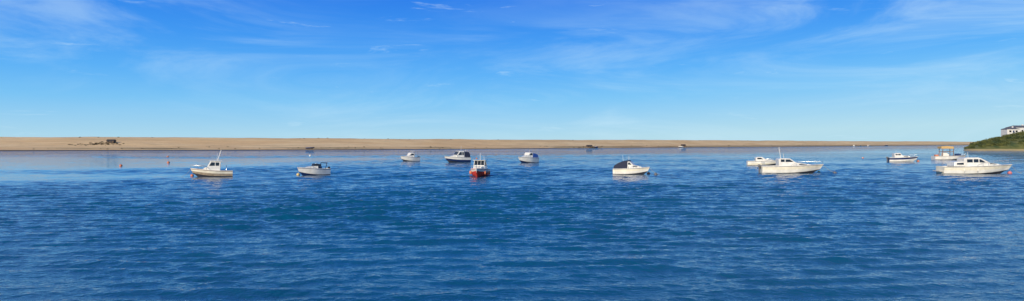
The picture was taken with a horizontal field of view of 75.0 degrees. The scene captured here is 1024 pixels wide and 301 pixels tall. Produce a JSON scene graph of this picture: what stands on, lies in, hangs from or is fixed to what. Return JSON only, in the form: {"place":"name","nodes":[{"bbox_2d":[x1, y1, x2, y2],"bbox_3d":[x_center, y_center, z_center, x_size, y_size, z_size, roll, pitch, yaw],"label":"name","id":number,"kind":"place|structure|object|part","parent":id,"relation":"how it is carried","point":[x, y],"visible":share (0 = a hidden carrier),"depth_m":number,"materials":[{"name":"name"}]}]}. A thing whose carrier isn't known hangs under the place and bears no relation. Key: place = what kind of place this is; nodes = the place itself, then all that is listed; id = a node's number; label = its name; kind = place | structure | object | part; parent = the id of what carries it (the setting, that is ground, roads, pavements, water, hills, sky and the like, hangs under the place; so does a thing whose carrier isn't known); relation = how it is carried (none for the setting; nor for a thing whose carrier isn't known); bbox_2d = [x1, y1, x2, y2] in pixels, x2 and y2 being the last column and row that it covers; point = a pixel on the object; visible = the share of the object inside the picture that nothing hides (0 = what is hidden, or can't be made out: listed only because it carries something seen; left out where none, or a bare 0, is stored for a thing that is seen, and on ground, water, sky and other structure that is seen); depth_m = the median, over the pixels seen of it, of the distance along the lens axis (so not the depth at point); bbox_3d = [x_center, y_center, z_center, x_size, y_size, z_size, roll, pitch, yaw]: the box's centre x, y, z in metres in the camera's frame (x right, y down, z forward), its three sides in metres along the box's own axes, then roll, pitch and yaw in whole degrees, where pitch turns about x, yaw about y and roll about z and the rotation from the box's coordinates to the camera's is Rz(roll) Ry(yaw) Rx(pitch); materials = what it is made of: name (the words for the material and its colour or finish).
{"place":"outdoors","nodes":[
{"label":"outdoors","id":0,"kind":"place"},
{"bbox_2d":[0,137,977,150],"bbox_3d":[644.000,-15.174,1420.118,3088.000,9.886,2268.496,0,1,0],"label":"shingle beach","id":1,"kind":"structure","parent":0,"point":[62,143],"depth_m":437.71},
{"bbox_2d":[106,139,116,142],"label":"beach hut","id":2,"kind":"object","parent":1,"relation":"on","point":[110,140],"visible":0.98,"depth_m":394.97,"materials":[{"name":"wood"}]},
{"bbox_2d":[68,137,841,148],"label":"beach scrub","id":3,"kind":"object","parent":1,"relation":"on","point":[288,148],"visible":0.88,"depth_m":394.16,"materials":[{"name":"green plant"}]},
{"bbox_2d":[0,145,1023,300],"bbox_3d":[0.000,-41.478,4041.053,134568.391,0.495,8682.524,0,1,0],"label":"water","id":4,"kind":"structure","parent":0,"point":[686,224],"depth_m":31.71,"materials":[{"name":"blue liquid"}]},
{"bbox_2d":[190,151,232,176],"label":"wheelhouse fishing boat","id":5,"kind":"object","parent":4,"relation":"on","point":[213,168],"visible":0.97,"depth_m":78.94,"materials":[{"name":"white plastic"}]},
{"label":"wheelhouse windows","id":6,"kind":"part","parent":5,"relation":"part of","materials":[{"name":"black glass"}]},
{"bbox_2d":[297,162,330,174],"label":"speedboat","id":7,"kind":"object","parent":4,"relation":"on","point":[315,169],"visible":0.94,"depth_m":82.75,"materials":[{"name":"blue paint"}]},
{"bbox_2d":[401,153,419,160],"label":"cabin cruiser","id":8,"kind":"object","parent":4,"relation":"on","point":[409,157],"visible":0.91,"depth_m":145.44,"materials":[{"name":"white plastic"}]},
{"bbox_2d":[445,150,470,161],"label":"canopy boat","id":9,"kind":"object","parent":4,"relation":"on","point":[460,156],"visible":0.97,"depth_m":138.01,"materials":[{"name":"blue paint"}]},
{"bbox_2d":[469,160,489,176],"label":"red fishing boat","id":10,"kind":"object","parent":4,"relation":"on","point":[480,168],"visible":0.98,"depth_m":79.58,"materials":[{"name":"paint"}]},
{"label":"wheelhouse windows","id":11,"kind":"part","parent":10,"relation":"part of","materials":[{"name":"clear glass"}]},
{"bbox_2d":[518,152,538,162],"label":"covered cruiser","id":12,"kind":"object","parent":4,"relation":"on","point":[528,157],"visible":0.97,"depth_m":135.51,"materials":[{"name":"blue paint"}]},
{"bbox_2d":[613,160,659,174],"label":"cuddy boat","id":13,"kind":"object","parent":4,"relation":"on","point":[628,167],"visible":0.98,"depth_m":84.46,"materials":[{"name":"white plastic"}]},
{"bbox_2d":[746,157,776,164],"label":"day boat","id":14,"kind":"object","parent":4,"relation":"on","point":[760,160],"visible":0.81,"depth_m":119.39,"materials":[{"name":"white plastic"}]},
{"bbox_2d":[758,149,832,172],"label":"motorboat","id":15,"kind":"object","parent":4,"relation":"on","point":[786,165],"visible":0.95,"depth_m":87.78,"materials":[{"name":"white plastic"}]},
{"bbox_2d":[781,159,805,164],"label":"cabin windows","id":16,"kind":"structure","parent":15,"relation":"in","point":[782,160],"depth_m":87.86,"materials":[{"name":"black glass"}]},
{"bbox_2d":[886,153,917,161],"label":"blue cabin boat","id":17,"kind":"object","parent":4,"relation":"on","point":[897,157],"visible":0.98,"depth_m":142.43,"materials":[{"name":"blue paint"}]},
{"bbox_2d":[931,146,965,159],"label":"workboat","id":18,"kind":"object","parent":4,"relation":"on","point":[945,155],"visible":0.97,"depth_m":159.25,"materials":[{"name":"white plastic"}]},
{"bbox_2d":[933,152,1012,173],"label":"motor cruiser","id":19,"kind":"object","parent":4,"relation":"on","point":[968,165],"visible":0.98,"depth_m":85.73,"materials":[{"name":"white plastic"}]},
{"bbox_2d":[967,159,984,161],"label":"saloon windows","id":20,"kind":"structure","parent":19,"relation":"in","point":[968,160],"depth_m":85.74,"materials":[{"name":"black glass"}]},
{"bbox_2d":[0,0,1023,141],"label":"sky","id":21,"kind":"structure","parent":0,"point":[750,70],"materials":[{"name":"blue"}]},
{"bbox_2d":[964,134,1023,150],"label":"headland","id":22,"kind":"structure","parent":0,"point":[1015,145],"depth_m":351.87,"materials":[{"name":"green plant"}]},
{"bbox_2d":[964,131,1023,148],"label":"bushes","id":23,"kind":"object","parent":22,"relation":"on","point":[1000,141],"visible":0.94,"depth_m":363.47,"materials":[{"name":"green plant"}]},
{"bbox_2d":[1001,129,1019,135],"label":"walls","id":24,"kind":"structure","parent":22,"relation":"on","point":[1005,131],"depth_m":399.57,"materials":[{"name":"white paint"}]},
{"bbox_2d":[1005,125,1023,127],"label":"roof","id":25,"kind":"structure","parent":24,"relation":"on","point":[1015,126],"depth_m":407.65,"materials":[{"name":"stone"}]}
]}

